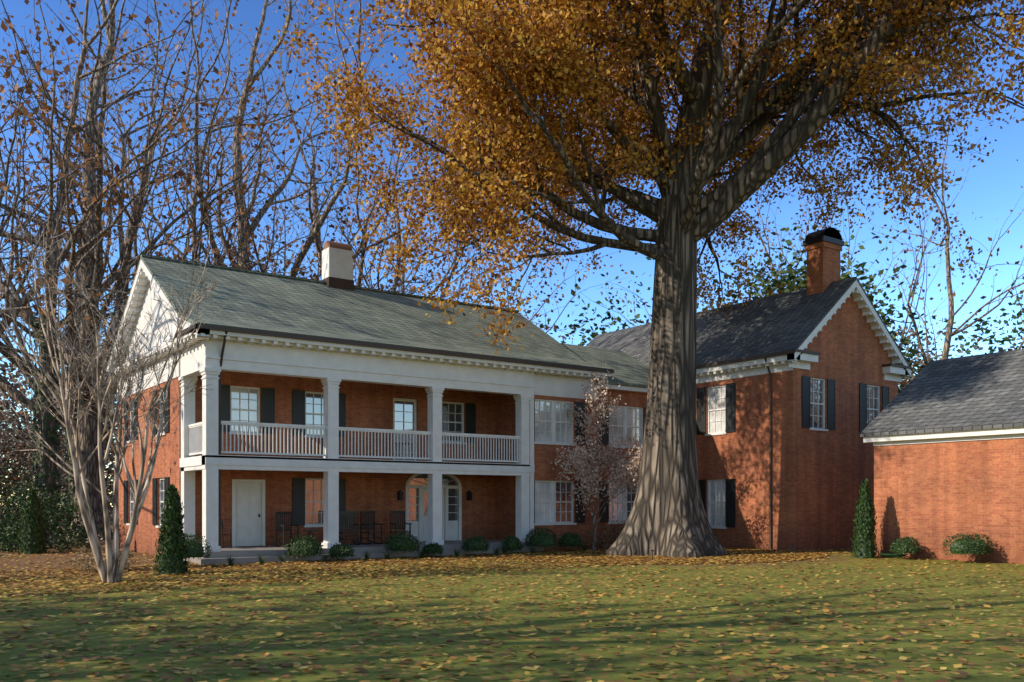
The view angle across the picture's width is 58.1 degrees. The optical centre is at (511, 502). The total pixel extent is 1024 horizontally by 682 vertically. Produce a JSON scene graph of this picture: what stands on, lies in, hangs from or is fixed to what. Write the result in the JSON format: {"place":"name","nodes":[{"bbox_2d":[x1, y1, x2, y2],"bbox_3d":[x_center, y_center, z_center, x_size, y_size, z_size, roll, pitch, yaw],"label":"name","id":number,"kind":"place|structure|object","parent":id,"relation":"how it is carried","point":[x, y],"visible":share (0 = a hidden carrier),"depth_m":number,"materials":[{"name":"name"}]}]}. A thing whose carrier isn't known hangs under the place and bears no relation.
{"place":"outdoors","nodes":[
{"label":"outdoors","id":0,"kind":"place"},
{"bbox_2d":[0,508,1023,681],"bbox_3d":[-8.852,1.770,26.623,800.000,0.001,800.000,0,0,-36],"label":"ground","id":1,"kind":"structure","parent":0,"point":[892,665],"depth_m":13.29,"materials":[{"name":"green plant"}]},
{"bbox_2d":[0,444,62,544],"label":"understorey shrubs","id":2,"kind":"object","parent":1,"relation":"on","point":[14,489],"visible":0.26,"depth_m":40.53,"materials":[{"name":"green plant"}]},
{"bbox_2d":[16,487,48,553],"bbox_3d":[-16.683,0.646,32.108,1.011,2.427,1.050,0,0,8],"label":"arborvitae shrub","id":3,"kind":"object","parent":1,"relation":"on","point":[31,533],"visible":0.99,"depth_m":31.85,"materials":[{"name":"green plant"}]},
{"bbox_2d":[0,356,65,521],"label":"distant woods trees","id":4,"kind":"object","parent":1,"relation":"on","point":[12,420],"visible":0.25,"depth_m":80.37,"materials":[{"name":"green plant"}]},
{"bbox_2d":[0,281,66,492],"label":"tree","id":5,"kind":"object","parent":1,"relation":"on","point":[19,385],"visible":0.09,"depth_m":129.31,"materials":[{"name":"plant"}]},
{"bbox_2d":[0,358,68,521],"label":"distant woods trees","id":6,"kind":"object","parent":1,"relation":"on","point":[19,413],"visible":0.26,"depth_m":83.85,"materials":[{"name":"green plant"}]},
{"bbox_2d":[0,472,111,551],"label":"hedge shrub","id":7,"kind":"object","parent":1,"relation":"on","point":[14,536],"visible":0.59,"depth_m":33.81,"materials":[{"name":"green plant"}]},
{"bbox_2d":[32,311,80,531],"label":"tree ivy leaves","id":8,"kind":"object","parent":1,"relation":"on","point":[48,429],"visible":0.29,"depth_m":39.23,"materials":[{"name":"green plant"}]},
{"bbox_2d":[0,393,115,535],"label":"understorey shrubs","id":9,"kind":"object","parent":1,"relation":"on","point":[30,457],"visible":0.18,"depth_m":48.36,"materials":[{"name":"plant"}]},
{"bbox_2d":[0,291,117,519],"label":"distant woods trees","id":10,"kind":"object","parent":1,"relation":"on","point":[110,411],"visible":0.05,"depth_m":94.93,"materials":[{"name":"green plant"}]},
{"bbox_2d":[1,368,117,504],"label":"tree","id":11,"kind":"object","parent":1,"relation":"on","point":[13,369],"depth_m":139.97,"materials":[{"name":"green plant"}]},
{"bbox_2d":[3,286,117,513],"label":"tree","id":12,"kind":"object","parent":1,"relation":"on","point":[109,466],"visible":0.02,"depth_m":114.06,"materials":[{"name":"plant"}]},
{"bbox_2d":[0,49,128,341],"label":"tree","id":13,"kind":"object","parent":1,"relation":"on","point":[3,218],"depth_m":46.96,"materials":[{"name":"brown plant"}]},
{"bbox_2d":[65,533,136,572],"bbox_3d":[-10.586,1.269,23.829,1.635,1.063,1.770,0,0,-36],"label":"dry shrub","id":14,"kind":"object","parent":1,"relation":"on","point":[89,566],"visible":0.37,"depth_m":23.79,"materials":[{"name":"brown plant"}]},
{"bbox_2d":[0,0,287,540],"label":"oak tree","id":15,"kind":"object","parent":1,"relation":"on","point":[88,434],"depth_m":43.66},
{"bbox_2d":[0,18,306,346],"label":"oak tree","id":16,"kind":"object","parent":1,"relation":"on","point":[22,302],"depth_m":38.29,"materials":[{"name":"brown plant"}]},
{"bbox_2d":[0,0,318,534],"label":"tree","id":17,"kind":"object","parent":1,"relation":"on","point":[143,201],"depth_m":45.10,"materials":[{"name":"brown plant"}]},
{"bbox_2d":[0,0,339,544],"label":"tree","id":18,"kind":"object","parent":1,"relation":"on","point":[111,281],"depth_m":39.31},
{"bbox_2d":[152,483,191,574],"bbox_3d":[-8.428,0.687,22.853,0.956,2.338,0.942,0,0,-36],"label":"arborvitae shrub","id":19,"kind":"object","parent":1,"relation":"on","point":[171,540],"visible":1,"depth_m":22.67,"materials":[{"name":"green plant"}]},
{"bbox_2d":[160,532,212,559],"bbox_3d":[-8.977,1.189,25.342,1.421,0.806,1.214,0,0,-36],"label":"boxwood shrub","id":20,"kind":"object","parent":1,"relation":"on","point":[196,549],"visible":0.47,"depth_m":25.17,"materials":[{"name":"green plant"}]},
{"bbox_2d":[0,0,396,448],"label":"oak tree","id":21,"kind":"object","parent":1,"relation":"on","point":[106,439],"depth_m":60.14,"materials":[{"name":"brown plant"}]},
{"bbox_2d":[15,0,522,484],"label":"oak tree","id":22,"kind":"object","parent":1,"relation":"on","point":[241,219],"depth_m":52.13,"materials":[{"name":"brown plant"}]},
{"bbox_2d":[234,215,365,286],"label":"distant woods trees","id":23,"kind":"object","parent":1,"relation":"on","point":[316,260],"depth_m":78.25,"materials":[{"name":"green plant"}]},
{"bbox_2d":[284,534,323,557],"bbox_3d":[-6.166,1.274,27.408,1.200,0.723,1.031,0,0,11],"label":"boxwood shrub","id":24,"kind":"object","parent":1,"relation":"on","point":[302,547],"visible":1,"depth_m":27.18,"materials":[{"name":"green plant"}]},
{"bbox_2d":[183,540,543,564],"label":"porch floor","id":25,"kind":"structure","parent":1,"relation":"on","point":[242,555],"depth_m":28.63,"materials":[{"name":"grey concrete"}]},
{"bbox_2d":[221,519,230,548],"bbox_3d":[-9.033,0.955,28.591,0.492,0.930,0.468,0,0,39],"label":"iron chair","id":26,"kind":"object","parent":25,"relation":"on","point":[226,534],"visible":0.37,"depth_m":28.70,"materials":[{"name":"grey metal"}]},
{"bbox_2d":[272,511,299,546],"bbox_3d":[-7.244,0.850,29.706,0.590,1.139,1.009,0,0,-44],"label":"rocking chair","id":27,"kind":"object","parent":25,"relation":"on","point":[287,525],"visible":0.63,"depth_m":29.77,"materials":[{"name":"black wood"}]},
{"bbox_2d":[303,530,317,540],"bbox_3d":[-6.612,1.156,30.194,0.480,0.533,0.480,0,0,-36],"label":"side table","id":28,"kind":"object","parent":25,"relation":"on","point":[309,532],"visible":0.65,"depth_m":30.12,"materials":[{"name":"black wood"}]},
{"bbox_2d":[236,541,452,546],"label":"doormats","id":29,"kind":"object","parent":25,"relation":"on","point":[267,546],"visible":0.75,"depth_m":29.63,"materials":[{"name":"brown fabric"}]},
{"bbox_2d":[339,511,360,544],"bbox_3d":[-5.479,0.850,31.030,0.590,1.139,1.009,0,0,-26],"label":"rocking chair","id":30,"kind":"object","parent":25,"relation":"on","point":[342,525],"visible":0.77,"depth_m":31.13,"materials":[{"name":"black wood"}]},
{"bbox_2d":[356,511,384,544],"bbox_3d":[-4.822,0.850,31.563,0.590,1.139,1.009,0,0,-42],"label":"rocking chair","id":31,"kind":"object","parent":25,"relation":"on","point":[364,513],"visible":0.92,"depth_m":31.61,"materials":[{"name":"black wood"}]},
{"bbox_2d":[390,511,411,539],"bbox_3d":[-3.895,0.850,32.164,0.590,1.139,1.009,0,0,-31],"label":"rocking chair","id":32,"kind":"object","parent":25,"relation":"on","point":[394,519],"visible":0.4,"depth_m":32.25,"materials":[{"name":"black wood"}]},
{"bbox_2d":[231,21,567,337],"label":"oak tree","id":33,"kind":"object","parent":1,"relation":"on","point":[546,328],"depth_m":73.47,"materials":[{"name":"brown plant"}]},
{"bbox_2d":[225,543,587,565],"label":"liriope grass clumps","id":34,"kind":"object","parent":1,"relation":"on","point":[325,557],"visible":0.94,"depth_m":28.37,"materials":[{"name":"green plant"}]},
{"bbox_2d":[201,2,650,336],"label":"oak tree","id":35,"kind":"object","parent":1,"relation":"on","point":[318,242],"depth_m":60.45,"materials":[{"name":"brown plant"}]},
{"bbox_2d":[0,547,853,596],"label":"fallen leaves","id":36,"kind":"object","parent":1,"relation":"on","point":[446,569],"visible":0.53,"depth_m":23.68,"materials":[{"name":"brown plant"}]},
{"bbox_2d":[435,258,586,343],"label":"distant woods trees","id":37,"kind":"object","parent":1,"relation":"on","point":[529,311],"visible":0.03,"depth_m":92.21,"materials":[{"name":"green plant"}]},
{"bbox_2d":[0,547,1023,681],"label":"fallen leaves","id":38,"kind":"object","parent":1,"relation":"on","point":[152,627],"depth_m":13.82,"materials":[{"name":"yellow plant"}]},
{"bbox_2d":[0,158,227,582],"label":"crape myrtle tree","id":39,"kind":"object","parent":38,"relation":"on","point":[66,383],"depth_m":20.38,"materials":[{"name":"grey plant"}]},
{"bbox_2d":[329,543,354,558],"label":"boxwood shrub","id":40,"kind":"object","parent":38,"relation":"on","point":[339,550],"visible":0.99,"depth_m":27.96,"materials":[{"name":"green plant"}]},
{"bbox_2d":[383,530,422,553],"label":"boxwood shrub","id":41,"kind":"object","parent":38,"relation":"on","point":[400,542],"visible":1,"depth_m":28.93,"materials":[{"name":"green plant"}]},
{"bbox_2d":[422,542,443,555],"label":"boxwood shrub","id":42,"kind":"object","parent":38,"relation":"on","point":[433,549],"visible":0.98,"depth_m":29.79,"materials":[{"name":"green plant"}]},
{"bbox_2d":[460,535,489,552],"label":"boxwood shrub","id":43,"kind":"object","parent":38,"relation":"on","point":[476,543],"visible":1,"depth_m":30.43,"materials":[{"name":"green plant"}]},
{"bbox_2d":[500,535,523,551],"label":"boxwood shrub","id":44,"kind":"object","parent":38,"relation":"on","point":[513,543],"visible":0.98,"depth_m":31.58,"materials":[{"name":"green plant"}]},
{"bbox_2d":[558,532,582,547],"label":"boxwood shrub","id":45,"kind":"object","parent":38,"relation":"on","point":[567,540],"visible":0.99,"depth_m":33.13,"materials":[{"name":"green plant"}]},
{"bbox_2d":[501,547,829,564],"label":"fallen leaves under oak","id":46,"kind":"object","parent":38,"relation":"on","point":[761,558],"visible":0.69,"depth_m":29.26,"materials":[{"name":"brown plant"}]},
{"bbox_2d":[878,553,906,557],"bbox_3d":[12.126,1.681,29.341,0.881,0.145,0.878,0,0,-36],"label":"garden hose","id":47,"kind":"object","parent":38,"relation":"on","point":[890,555],"visible":0.94,"depth_m":29.10,"materials":[{"name":"green rubber"}]},
{"bbox_2d":[525,526,560,548],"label":"boxwood shrub","id":48,"kind":"object","parent":1,"relation":"on","point":[541,538],"visible":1,"depth_m":32.15,"materials":[{"name":"green plant"}]},
{"bbox_2d":[118,241,1023,563],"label":"brick house walls","id":49,"kind":"structure","parent":1,"relation":"on","point":[930,497],"depth_m":33.78,"materials":[{"name":"red brick"}]},
{"bbox_2d":[323,241,351,250],"bbox_3d":[-6.670,-9.790,35.257,0.920,0.320,0.600,0,0,-36],"label":"chimney cap","id":50,"kind":"object","parent":49,"relation":"on","point":[327,244],"visible":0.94,"depth_m":35.04,"materials":[{"name":"brown"}]},
{"bbox_2d":[235,482,457,546],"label":"house doors","id":51,"kind":"structure","parent":49,"relation":"in","point":[247,512],"depth_m":30.18,"materials":[{"name":"white wood"}]},
{"bbox_2d":[180,455,534,472],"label":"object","id":52,"kind":"structure","parent":49,"relation":"attached to","point":[218,460],"depth_m":29.20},
{"bbox_2d":[105,254,648,387],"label":"house roof","id":53,"kind":"structure","parent":49,"relation":"attached to","point":[264,301],"depth_m":32.81,"materials":[{"name":"grey"}]},
{"bbox_2d":[232,386,725,525],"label":"house window blinds","id":54,"kind":"object","parent":49,"relation":"in","point":[238,394],"visible":0.8,"depth_m":34.90,"materials":[{"name":"white plastic"}]},
{"bbox_2d":[132,379,876,523],"bbox_3d":[0.468,-1.944,34.129,28.735,5.312,4.396,0,0,-9],"label":"window glass","id":55,"kind":"object","parent":49,"relation":"in","point":[408,418],"visible":0.55,"depth_m":34.02,"materials":[{"name":"glass"}]},
{"bbox_2d":[124,376,888,526],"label":"window shutters","id":56,"kind":"object","parent":49,"relation":"attached to","point":[298,418],"visible":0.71,"depth_m":34.37,"materials":[{"name":"black wood"}]},
{"bbox_2d":[258,235,843,516],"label":"house metal fittings","id":57,"kind":"object","parent":49,"relation":"attached to","point":[805,243],"visible":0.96,"depth_m":35.78,"materials":[{"name":"black metal"}]},
{"bbox_2d":[105,247,1023,551],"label":"house trim","id":58,"kind":"structure","parent":49,"relation":"attached to","point":[331,365],"depth_m":30.84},
{"bbox_2d":[174,277,1012,548],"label":"gutters and downspouts","id":59,"kind":"object","parent":49,"relation":"attached to","point":[340,283],"visible":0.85,"depth_m":31.05,"materials":[{"name":"white metal"}]},
{"bbox_2d":[586,277,1023,436],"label":"wing roofs","id":60,"kind":"structure","parent":49,"relation":"on","point":[974,392],"depth_m":32.03,"materials":[{"name":"stone"}]},
{"bbox_2d":[805,227,841,239],"bbox_3d":[12.289,-10.540,36.347,1.200,0.420,0.880,0,0,-36],"label":"chimney cap","id":61,"kind":"object","parent":49,"relation":"on","point":[832,232],"visible":0.79,"depth_m":36.21,"materials":[{"name":"grey metal"}]},
{"bbox_2d":[550,363,641,549],"bbox_3d":[3.201,-1.700,33.775,4.067,7.040,5.084,0,0,-36],"label":"pale tree","id":62,"kind":"object","parent":1,"relation":"on","point":[583,455],"depth_m":33.66,"materials":[{"name":"plant"}]},
{"bbox_2d":[579,519,626,549],"bbox_3d":[4.459,1.085,35.197,4.764,1.424,2.398,0,0,-36],"label":"shrub","id":63,"kind":"object","parent":1,"relation":"on","point":[609,539],"visible":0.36,"depth_m":34.90,"materials":[{"name":"green plant"}]},
{"bbox_2d":[538,257,703,345],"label":"distant woods trees","id":64,"kind":"object","parent":1,"relation":"on","point":[603,329],"visible":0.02,"depth_m":77.79,"materials":[{"name":"green plant"}]},
{"bbox_2d":[273,0,1023,557],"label":"oak tree","id":65,"kind":"object","parent":1,"relation":"on","point":[487,98],"depth_m":30.19,"materials":[{"name":"orange plant"}]},
{"bbox_2d":[642,263,765,321],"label":"distant woods trees","id":66,"kind":"object","parent":1,"relation":"on","point":[644,303],"depth_m":85.51,"materials":[{"name":"green plant"}]},
{"bbox_2d":[569,129,970,384],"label":"trees","id":67,"kind":"object","parent":1,"relation":"on","point":[904,251],"depth_m":70.83,"materials":[{"name":"brown plant"}]},
{"bbox_2d":[697,207,949,393],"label":"magnolia tree","id":68,"kind":"object","parent":1,"relation":"on","point":[787,279],"visible":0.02,"depth_m":48.80,"materials":[{"name":"plant"}]},
{"bbox_2d":[849,478,879,558],"bbox_3d":[11.352,0.534,29.681,0.922,2.665,0.978,0,0,-36],"label":"arborvitae shrub","id":69,"kind":"object","parent":1,"relation":"on","point":[863,546],"visible":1,"depth_m":29.47,"materials":[{"name":"green plant"}]},
{"bbox_2d":[747,57,1023,388],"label":"bare tree","id":70,"kind":"object","parent":1,"relation":"on","point":[948,336],"depth_m":55.96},
{"bbox_2d":[889,536,921,555],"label":"boxwood shrub","id":71,"kind":"object","parent":1,"relation":"on","point":[908,545],"visible":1,"depth_m":28.56,"materials":[{"name":"green plant"}]},
{"bbox_2d":[892,326,935,388],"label":"distant woods trees","id":72,"kind":"object","parent":1,"relation":"on","point":[904,381],"depth_m":92.89,"materials":[{"name":"green plant"}]},
{"bbox_2d":[879,296,999,389],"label":"distant woods trees","id":73,"kind":"object","parent":1,"relation":"on","point":[933,348],"visible":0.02,"depth_m":96.72,"materials":[{"name":"green plant"}]},
{"bbox_2d":[889,310,1021,386],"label":"tree","id":74,"kind":"object","parent":1,"relation":"on","point":[977,325],"visible":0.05,"depth_m":113.06,"materials":[{"name":"green plant"}]},
{"bbox_2d":[940,532,993,556],"bbox_3d":[13.434,1.233,27.188,1.296,0.758,1.346,0,0,-36],"label":"boxwood shrub","id":75,"kind":"object","parent":1,"relation":"on","point":[976,544],"visible":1,"depth_m":26.89,"materials":[{"name":"green plant"}]},
{"bbox_2d":[935,289,1023,356],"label":"distant woods trees","id":76,"kind":"object","parent":1,"relation":"on","point":[1003,338],"visible":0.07,"depth_m":83.60,"materials":[{"name":"green plant"}]},
{"bbox_2d":[998,338,1020,351],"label":"distant woods trees","id":77,"kind":"object","parent":1,"relation":"on","point":[1000,349],"visible":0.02,"depth_m":62.33,"materials":[{"name":"green plant"}]},
{"bbox_2d":[0,0,1023,506],"label":"sky","id":78,"kind":"structure","parent":0,"point":[990,189],"materials":[{"name":"blue"}]}
]}

